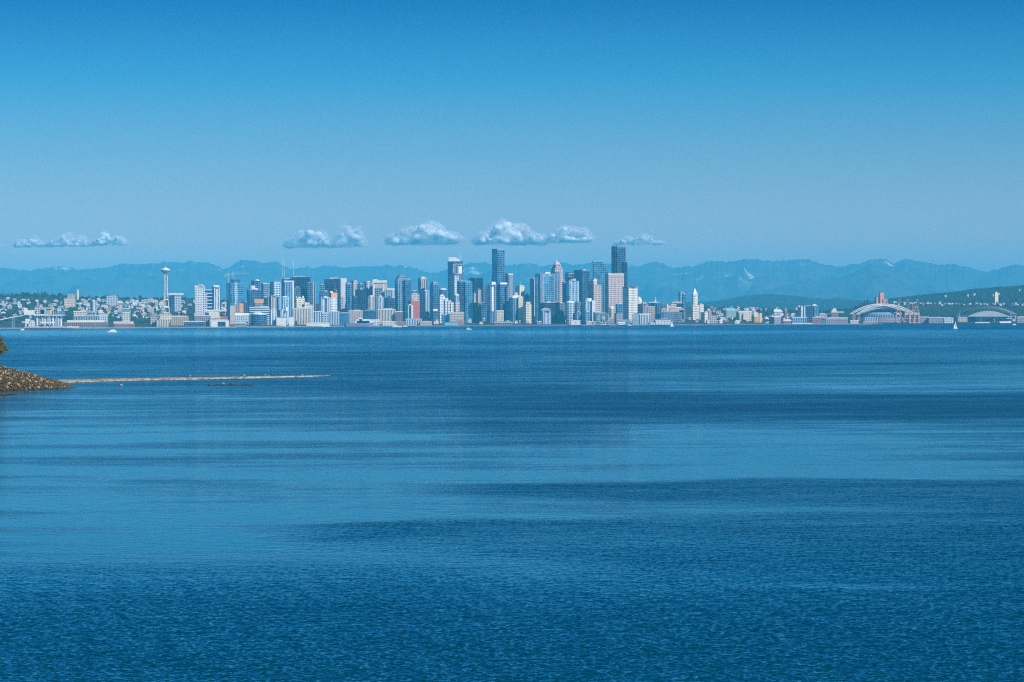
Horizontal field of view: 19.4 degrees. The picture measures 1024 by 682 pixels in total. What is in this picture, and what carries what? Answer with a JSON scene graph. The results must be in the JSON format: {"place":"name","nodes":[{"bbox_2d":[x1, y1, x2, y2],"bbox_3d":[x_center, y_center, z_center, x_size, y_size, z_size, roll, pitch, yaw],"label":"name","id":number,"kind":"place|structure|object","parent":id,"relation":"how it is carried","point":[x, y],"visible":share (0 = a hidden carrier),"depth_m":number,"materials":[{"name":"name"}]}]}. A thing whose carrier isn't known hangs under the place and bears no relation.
{"place":"outdoors","nodes":[
{"label":"outdoors","id":0,"kind":"place"},
{"bbox_2d":[0,371,55,390],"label":"rocky point","id":1,"kind":"structure","parent":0,"point":[17,386],"depth_m":898.39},
{"bbox_2d":[0,366,75,390],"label":"rubble","id":2,"kind":"object","parent":1,"relation":"on","point":[19,375],"visible":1,"depth_m":904.68,"materials":[{"name":"stone"}]},
{"bbox_2d":[14,239,48,247],"bbox_3d":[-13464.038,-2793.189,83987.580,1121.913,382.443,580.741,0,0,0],"label":"cloud","id":3,"kind":"structure","parent":0,"point":[31,243],"depth_m":83856.15,"materials":[{"name":"white"}]},
{"bbox_2d":[49,235,89,246],"bbox_3d":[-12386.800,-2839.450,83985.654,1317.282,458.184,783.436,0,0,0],"label":"cloud","id":4,"kind":"structure","parent":0,"point":[76,242],"depth_m":83789.48,"materials":[{"name":"white"}]},
{"bbox_2d":[89,232,125,244],"bbox_3d":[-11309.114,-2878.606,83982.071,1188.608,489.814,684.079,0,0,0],"label":"cloud","id":5,"kind":"structure","parent":0,"point":[105,239],"depth_m":83772.88,"materials":[{"name":"white"}]},
{"bbox_2d":[58,375,329,382],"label":"sand spit","id":6,"kind":"structure","parent":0,"point":[116,379],"depth_m":1046.52,"materials":[{"name":"sand"}]},
{"bbox_2d":[285,230,334,247],"bbox_3d":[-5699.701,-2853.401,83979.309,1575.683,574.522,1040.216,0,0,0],"label":"cloud","id":7,"kind":"structure","parent":0,"point":[310,238],"depth_m":83696.87,"materials":[{"name":"white"}]},
{"bbox_2d":[334,230,363,246],"bbox_3d":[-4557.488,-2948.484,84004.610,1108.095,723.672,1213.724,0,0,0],"label":"cloud","id":8,"kind":"structure","parent":0,"point":[347,237],"depth_m":83610.90,"materials":[{"name":"white"}]},
{"bbox_2d":[389,224,458,244],"bbox_3d":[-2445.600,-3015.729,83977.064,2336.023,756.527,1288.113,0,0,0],"label":"cloud","id":9,"kind":"structure","parent":0,"point":[427,233],"depth_m":83613.30,"materials":[{"name":"white"}]},
{"bbox_2d":[475,221,542,245],"bbox_3d":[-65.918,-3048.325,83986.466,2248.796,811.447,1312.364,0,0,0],"label":"cloud","id":10,"kind":"structure","parent":0,"point":[506,233],"depth_m":83526.45,"materials":[{"name":"white"}]},
{"bbox_2d":[0,324,1023,681],"bbox_3d":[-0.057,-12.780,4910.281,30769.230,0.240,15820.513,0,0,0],"label":"water","id":11,"kind":"structure","parent":0,"point":[616,504],"depth_m":325.96,"materials":[{"name":"liquid"}]},
{"bbox_2d":[24,322,78,328],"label":"cargo ship","id":12,"kind":"object","parent":11,"relation":"on","point":[28,325],"visible":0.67,"depth_m":10279.51},
{"bbox_2d":[346,318,373,326],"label":"ferry","id":13,"kind":"object","parent":11,"relation":"on","point":[360,322],"visible":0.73,"depth_m":11844.32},
{"bbox_2d":[0,258,1023,306],"bbox_3d":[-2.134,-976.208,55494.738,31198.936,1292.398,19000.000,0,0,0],"label":"mountains","id":14,"kind":"structure","parent":0,"point":[662,283],"depth_m":56155.60,"materials":[{"name":"stone"}]},
{"bbox_2d":[0,294,1023,327],"bbox_3d":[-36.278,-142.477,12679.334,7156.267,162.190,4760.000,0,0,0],"label":"hillside","id":15,"kind":"structure","parent":0,"point":[10,324],"depth_m":12348.88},
{"bbox_2d":[0,308,63,326],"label":"conveyor bridge","id":16,"kind":"structure","parent":15,"relation":"on","point":[28,312],"depth_m":10381.51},
{"bbox_2d":[36,307,64,326],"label":"grain terminal","id":17,"kind":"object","parent":15,"relation":"on","point":[43,313],"visible":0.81,"depth_m":10497.22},
{"bbox_2d":[64,294,75,307],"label":"building","id":18,"kind":"structure","parent":15,"relation":"on","point":[70,300],"depth_m":12807.72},
{"bbox_2d":[64,320,106,326],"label":"warehouse","id":19,"kind":"structure","parent":15,"relation":"on","point":[90,323],"depth_m":10601.82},
{"bbox_2d":[74,314,99,319],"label":"building","id":20,"kind":"structure","parent":15,"relation":"on","point":[86,317],"depth_m":10847.20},
{"bbox_2d":[106,296,117,305],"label":"building","id":21,"kind":"structure","parent":15,"relation":"on","point":[112,300],"depth_m":13104.84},
{"bbox_2d":[0,293,226,322],"bbox_3d":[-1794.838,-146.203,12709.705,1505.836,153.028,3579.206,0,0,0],"label":"hillside woods","id":22,"kind":"object","parent":15,"relation":"on","point":[8,314],"visible":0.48,"depth_m":12703.36,"materials":[{"name":"green plant"}]},
{"bbox_2d":[114,322,134,326],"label":"warehouse","id":23,"kind":"structure","parent":15,"relation":"on","point":[124,324],"depth_m":10692.60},
{"bbox_2d":[156,314,171,326],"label":"apartment block","id":24,"kind":"structure","parent":15,"relation":"on","point":[163,320],"depth_m":10844.31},
{"bbox_2d":[161,265,169,322],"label":"observation tower","id":25,"kind":"structure","parent":15,"relation":"on","point":[165,270],"depth_m":11244.15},
{"bbox_2d":[168,293,183,311],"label":"building","id":26,"kind":"structure","parent":15,"relation":"on","point":[175,302],"depth_m":12652.03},
{"bbox_2d":[170,316,188,325],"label":"building","id":27,"kind":"structure","parent":15,"relation":"on","point":[177,320],"depth_m":11019.46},
{"bbox_2d":[183,321,205,326],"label":"building","id":28,"kind":"structure","parent":15,"relation":"on","point":[194,323],"depth_m":10863.48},
{"bbox_2d":[195,284,204,314],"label":"tower","id":29,"kind":"structure","parent":15,"relation":"on","point":[200,299],"depth_m":11306.56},
{"bbox_2d":[194,314,210,325],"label":"building","id":30,"kind":"structure","parent":15,"relation":"on","point":[204,318],"depth_m":11012.58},
{"bbox_2d":[205,285,219,314],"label":"tower","id":31,"kind":"structure","parent":15,"relation":"on","point":[212,298],"depth_m":11356.76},
{"bbox_2d":[210,319,228,326],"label":"building","id":32,"kind":"structure","parent":15,"relation":"on","point":[220,323],"depth_m":10911.64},
{"bbox_2d":[230,305,235,324],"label":"building","id":33,"kind":"structure","parent":15,"relation":"on","point":[232,313],"depth_m":11212.64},
{"bbox_2d":[226,279,242,322],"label":"tower","id":34,"kind":"structure","parent":15,"relation":"on","point":[234,289],"depth_m":11377.45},
{"bbox_2d":[235,313,248,324],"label":"building","id":35,"kind":"structure","parent":15,"relation":"on","point":[241,317],"depth_m":11214.36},
{"bbox_2d":[243,286,260,321],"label":"tower","id":36,"kind":"structure","parent":15,"relation":"on","point":[253,292],"depth_m":11574.12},
{"bbox_2d":[250,312,266,325],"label":"building","id":37,"kind":"structure","parent":15,"relation":"on","point":[257,318],"depth_m":11269.60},
{"bbox_2d":[249,306,269,324],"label":"building","id":38,"kind":"structure","parent":15,"relation":"on","point":[264,309],"depth_m":11403.62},
{"bbox_2d":[261,283,268,306],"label":"tower","id":39,"kind":"structure","parent":15,"relation":"on","point":[265,291],"depth_m":11752.82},
{"bbox_2d":[269,295,276,308],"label":"tower","id":40,"kind":"structure","parent":15,"relation":"on","point":[273,301],"depth_m":11584.82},
{"bbox_2d":[270,308,276,324],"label":"building","id":41,"kind":"structure","parent":15,"relation":"on","point":[273,313],"depth_m":11441.43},
{"bbox_2d":[270,282,280,296],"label":"tower","id":42,"kind":"structure","parent":15,"relation":"on","point":[275,288],"depth_m":11866.55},
{"bbox_2d":[277,307,287,324],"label":"building","id":43,"kind":"structure","parent":15,"relation":"on","point":[282,313],"depth_m":11556.34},
{"bbox_2d":[276,317,293,325],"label":"building","id":44,"kind":"structure","parent":15,"relation":"on","point":[281,321],"depth_m":11420.40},
{"bbox_2d":[282,281,293,316],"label":"tower","id":45,"kind":"structure","parent":15,"relation":"on","point":[287,288],"depth_m":11907.76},
{"bbox_2d":[294,296,306,307],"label":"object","id":46,"kind":"structure","parent":15,"relation":"on","point":[300,302],"depth_m":11923.38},
{"bbox_2d":[291,276,310,307],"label":"tower","id":47,"kind":"structure","parent":15,"relation":"on","point":[300,286],"depth_m":12213.03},
{"bbox_2d":[292,307,313,324],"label":"apartment block","id":48,"kind":"structure","parent":15,"relation":"on","point":[302,315],"depth_m":11735.24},
{"bbox_2d":[307,281,315,310],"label":"tower","id":49,"kind":"structure","parent":15,"relation":"on","point":[311,298],"depth_m":12172.63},
{"bbox_2d":[319,296,330,311],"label":"tower","id":50,"kind":"structure","parent":15,"relation":"on","point":[324,303],"depth_m":11979.32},
{"bbox_2d":[324,277,340,311],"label":"tower","id":51,"kind":"structure","parent":15,"relation":"on","point":[329,284],"depth_m":12504.33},
{"bbox_2d":[329,291,336,310],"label":"tower","id":52,"kind":"structure","parent":15,"relation":"on","point":[332,295],"depth_m":12096.27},
{"bbox_2d":[329,311,339,324],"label":"building","id":53,"kind":"structure","parent":15,"relation":"on","point":[334,317],"depth_m":11961.31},
{"bbox_2d":[340,278,346,311],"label":"tower","id":54,"kind":"structure","parent":15,"relation":"on","point":[343,300],"depth_m":12586.88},
{"bbox_2d":[340,312,349,324],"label":"building","id":55,"kind":"structure","parent":15,"relation":"on","point":[344,318],"depth_m":12046.65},
{"bbox_2d":[345,282,351,311],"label":"tower","id":56,"kind":"structure","parent":15,"relation":"on","point":[348,292],"depth_m":12318.36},
{"bbox_2d":[349,310,362,322],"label":"building","id":57,"kind":"structure","parent":15,"relation":"on","point":[355,315],"depth_m":12179.23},
{"bbox_2d":[352,283,365,318],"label":"tower","id":58,"kind":"structure","parent":15,"relation":"on","point":[359,300],"depth_m":12532.96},
{"bbox_2d":[363,281,372,309],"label":"tower","id":59,"kind":"structure","parent":15,"relation":"on","point":[368,286],"depth_m":12704.99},
{"bbox_2d":[364,309,376,318],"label":"building","id":60,"kind":"structure","parent":15,"relation":"on","point":[369,313],"depth_m":12229.53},
{"bbox_2d":[367,295,374,309],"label":"hotel","id":61,"kind":"structure","parent":15,"relation":"on","point":[370,301],"depth_m":12401.79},
{"bbox_2d":[372,279,386,296],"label":"hotel","id":62,"kind":"structure","parent":15,"relation":"on","point":[379,287],"depth_m":12657.90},
{"bbox_2d":[375,295,383,318],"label":"hotel","id":63,"kind":"structure","parent":15,"relation":"on","point":[379,301],"depth_m":12422.33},
{"bbox_2d":[377,308,395,323],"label":"building","id":64,"kind":"structure","parent":15,"relation":"on","point":[386,314],"depth_m":12259.56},
{"bbox_2d":[384,296,394,308],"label":"tower","id":65,"kind":"structure","parent":15,"relation":"on","point":[389,301],"depth_m":12427.09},
{"bbox_2d":[395,275,411,320],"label":"tower","id":66,"kind":"structure","parent":15,"relation":"on","point":[403,290],"depth_m":12465.20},
{"bbox_2d":[408,299,419,318],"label":"tower","id":67,"kind":"structure","parent":15,"relation":"on","point":[415,303],"depth_m":12372.82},
{"bbox_2d":[418,277,426,299],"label":"tower","id":68,"kind":"structure","parent":15,"relation":"on","point":[422,283],"depth_m":12806.51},
{"bbox_2d":[420,290,428,320],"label":"tower","id":69,"kind":"structure","parent":15,"relation":"on","point":[424,305],"depth_m":12407.18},
{"bbox_2d":[430,281,438,321],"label":"tower","id":70,"kind":"structure","parent":15,"relation":"on","point":[434,295],"depth_m":12447.86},
{"bbox_2d":[438,295,453,322],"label":"apartment block","id":71,"kind":"structure","parent":15,"relation":"on","point":[445,306],"depth_m":12335.14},
{"bbox_2d":[448,257,462,301],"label":"tower","id":72,"kind":"structure","parent":15,"relation":"on","point":[455,269],"depth_m":12645.14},
{"bbox_2d":[449,312,463,324],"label":"building","id":73,"kind":"structure","parent":15,"relation":"on","point":[454,316],"depth_m":12139.60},
{"bbox_2d":[457,280,472,321],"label":"tower","id":74,"kind":"structure","parent":15,"relation":"on","point":[465,290],"depth_m":12423.36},
{"bbox_2d":[473,288,480,321],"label":"tower","id":75,"kind":"structure","parent":15,"relation":"on","point":[477,311],"depth_m":12438.11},
{"bbox_2d":[474,278,482,301],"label":"tower","id":76,"kind":"structure","parent":15,"relation":"on","point":[478,282],"depth_m":12828.62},
{"bbox_2d":[481,285,486,320],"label":"tower","id":77,"kind":"structure","parent":15,"relation":"on","point":[484,309],"depth_m":12549.59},
{"bbox_2d":[486,282,496,322],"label":"tower","id":78,"kind":"structure","parent":15,"relation":"on","point":[491,292],"depth_m":12337.62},
{"bbox_2d":[491,249,504,284],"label":"tower","id":79,"kind":"structure","parent":15,"relation":"on","point":[498,268],"depth_m":12730.29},
{"bbox_2d":[497,283,508,320],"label":"tower","id":80,"kind":"structure","parent":15,"relation":"on","point":[502,296],"depth_m":12344.80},
{"bbox_2d":[505,274,512,297],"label":"tower","id":81,"kind":"structure","parent":15,"relation":"on","point":[509,279],"depth_m":12804.91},
{"bbox_2d":[0,323,1023,328],"bbox_3d":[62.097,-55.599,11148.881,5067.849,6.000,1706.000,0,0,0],"label":"sea wall","id":82,"kind":"structure","parent":15,"relation":"on","point":[537,325],"depth_m":11995.84,"materials":[{"name":"concrete"}]},
{"bbox_2d":[509,295,522,322],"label":"building","id":83,"kind":"structure","parent":15,"relation":"on","point":[515,307],"depth_m":12304.14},
{"bbox_2d":[513,281,524,303],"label":"tower","id":84,"kind":"structure","parent":15,"relation":"on","point":[520,289],"depth_m":12526.56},
{"bbox_2d":[523,302,531,323],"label":"building","id":85,"kind":"structure","parent":15,"relation":"on","point":[527,311],"depth_m":12268.59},
{"bbox_2d":[530,278,534,320],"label":"tower","id":86,"kind":"structure","parent":15,"relation":"on","point":[532,291],"depth_m":12625.87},
{"bbox_2d":[535,272,554,321],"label":"tower","id":87,"kind":"structure","parent":15,"relation":"on","point":[544,286],"depth_m":12470.23,"materials":[{"name":"glass"}]},
{"bbox_2d":[541,308,550,323],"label":"building","id":88,"kind":"structure","parent":15,"relation":"on","point":[545,315],"depth_m":12167.71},
{"bbox_2d":[540,299,554,322],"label":"tower","id":89,"kind":"structure","parent":15,"relation":"on","point":[549,305],"depth_m":12271.07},
{"bbox_2d":[551,259,564,302],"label":"tower","id":90,"kind":"structure","parent":15,"relation":"on","point":[557,270],"depth_m":12648.26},
{"bbox_2d":[555,302,564,323],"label":"tower","id":91,"kind":"structure","parent":15,"relation":"on","point":[559,312],"depth_m":12267.12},
{"bbox_2d":[562,282,565,319],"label":"tower","id":92,"kind":"structure","parent":15,"relation":"on","point":[563,292],"depth_m":12473.41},
{"bbox_2d":[566,301,574,323],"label":"tower","id":93,"kind":"structure","parent":15,"relation":"on","point":[570,308],"depth_m":12202.02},
{"bbox_2d":[566,279,578,302],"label":"tower","id":94,"kind":"structure","parent":15,"relation":"on","point":[572,289],"depth_m":12451.02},
{"bbox_2d":[574,301,580,323],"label":"building","id":95,"kind":"structure","parent":15,"relation":"on","point":[577,314],"depth_m":12199.86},
{"bbox_2d":[574,269,589,319],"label":"tower","id":96,"kind":"structure","parent":15,"relation":"on","point":[581,276],"depth_m":12708.69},
{"bbox_2d":[581,298,595,323],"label":"tower","id":97,"kind":"structure","parent":15,"relation":"on","point":[588,306],"depth_m":12193.40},
{"bbox_2d":[588,279,601,320],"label":"tower","id":98,"kind":"structure","parent":15,"relation":"on","point":[594,290],"depth_m":12472.07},
{"bbox_2d":[592,261,608,319],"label":"tower","id":99,"kind":"structure","parent":15,"relation":"on","point":[599,270],"depth_m":12718.47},
{"bbox_2d":[605,273,623,320],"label":"tower","id":100,"kind":"structure","parent":15,"relation":"on","point":[614,283],"depth_m":12535.07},
{"bbox_2d":[614,303,622,323],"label":"building","id":101,"kind":"structure","parent":15,"relation":"on","point":[618,314],"depth_m":12185.80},
{"bbox_2d":[611,246,626,285],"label":"tower","id":102,"kind":"structure","parent":15,"relation":"on","point":[618,260],"depth_m":12829.20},
{"bbox_2d":[622,285,637,319],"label":"tower","id":103,"kind":"structure","parent":15,"relation":"on","point":[630,300],"depth_m":12342.28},
{"bbox_2d":[632,313,649,323],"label":"building","id":104,"kind":"structure","parent":15,"relation":"on","point":[637,318],"depth_m":12099.81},
{"bbox_2d":[638,302,647,313],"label":"building","id":105,"kind":"structure","parent":15,"relation":"on","point":[642,307],"depth_m":12407.55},
{"bbox_2d":[655,302,660,318],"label":"building","id":106,"kind":"structure","parent":15,"relation":"on","point":[657,310],"depth_m":12419.45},
{"bbox_2d":[661,311,681,322],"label":"building","id":107,"kind":"structure","parent":15,"relation":"on","point":[675,316],"depth_m":12259.62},
{"bbox_2d":[678,292,685,317],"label":"tower","id":108,"kind":"structure","parent":15,"relation":"on","point":[682,297],"depth_m":12901.41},
{"bbox_2d":[691,289,698,321],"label":"tower","id":109,"kind":"structure","parent":15,"relation":"on","point":[694,310],"depth_m":12425.37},
{"bbox_2d":[698,303,711,322],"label":"building","id":110,"kind":"structure","parent":15,"relation":"on","point":[704,316],"depth_m":12311.73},
{"bbox_2d":[738,311,751,320],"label":"market hall","id":111,"kind":"structure","parent":15,"relation":"on","point":[745,315],"depth_m":12519.51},
{"bbox_2d":[704,307,851,322],"bbox_3d":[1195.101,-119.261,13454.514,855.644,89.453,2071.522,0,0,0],"label":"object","id":112,"kind":"object","parent":15,"relation":"on","point":[764,313],"visible":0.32,"depth_m":13749.49,"materials":[{"name":"green plant"}]},
{"bbox_2d":[804,305,812,322],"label":"tower","id":113,"kind":"structure","parent":15,"relation":"on","point":[808,311],"depth_m":12339.61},
{"bbox_2d":[825,317,847,323],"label":"warehouse","id":114,"kind":"structure","parent":15,"relation":"on","point":[834,320],"depth_m":12089.78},
{"bbox_2d":[850,304,912,322],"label":"football stadium","id":115,"kind":"object","parent":15,"relation":"on","point":[878,315],"visible":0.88,"depth_m":12702.96},
{"bbox_2d":[875,292,887,303],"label":"hospital","id":116,"kind":"structure","parent":15,"relation":"on","point":[880,299],"depth_m":14375.28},
{"bbox_2d":[839,303,1023,317],"bbox_3d":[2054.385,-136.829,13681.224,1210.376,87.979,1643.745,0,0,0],"label":"bluff woods","id":117,"kind":"object","parent":15,"relation":"on","point":[939,312],"visible":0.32,"depth_m":13842.03,"materials":[{"name":"green plant"}]},
{"bbox_2d":[953,306,1016,321],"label":"ball park","id":118,"kind":"structure","parent":15,"relation":"on","point":[987,316],"depth_m":12416.54,"materials":[{"name":"metal"}]},
{"bbox_2d":[0,0,1023,272],"label":"sky","id":119,"kind":"structure","parent":0,"point":[838,133],"materials":[{"name":"blue"}]},
{"bbox_2d":[548,227,590,242],"bbox_3d":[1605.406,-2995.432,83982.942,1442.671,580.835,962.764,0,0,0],"label":"cloud","id":120,"kind":"structure","parent":0,"point":[564,234],"depth_m":83702.98,"materials":[{"name":"white"}]},
{"bbox_2d":[616,236,662,244],"bbox_3d":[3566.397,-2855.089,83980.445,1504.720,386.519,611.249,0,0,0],"label":"cloud","id":121,"kind":"structure","parent":0,"point":[646,239],"depth_m":83925.84,"materials":[{"name":"white"}]},
{"bbox_2d":[668,294,874,310],"bbox_3d":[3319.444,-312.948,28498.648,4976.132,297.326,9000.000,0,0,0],"label":"forested hill","id":122,"kind":"structure","parent":0,"point":[770,301],"depth_m":28532.73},
{"bbox_2d":[762,264,929,300],"bbox_3d":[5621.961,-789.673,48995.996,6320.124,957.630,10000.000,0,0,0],"label":"mountain","id":123,"kind":"structure","parent":0,"point":[871,282],"depth_m":48690.51,"materials":[{"name":"stone"}]},
{"bbox_2d":[871,285,1023,304],"bbox_3d":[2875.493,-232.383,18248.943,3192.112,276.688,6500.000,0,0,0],"label":"wooded ridge","id":124,"kind":"structure","parent":0,"point":[979,293],"depth_m":18155.30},
{"bbox_2d":[872,285,1023,304],"bbox_3d":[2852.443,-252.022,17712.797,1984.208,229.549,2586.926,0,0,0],"label":"ridge woods","id":125,"kind":"object","parent":124,"relation":"on","point":[974,299],"visible":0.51,"depth_m":17789.06,"materials":[{"name":"green plant"}]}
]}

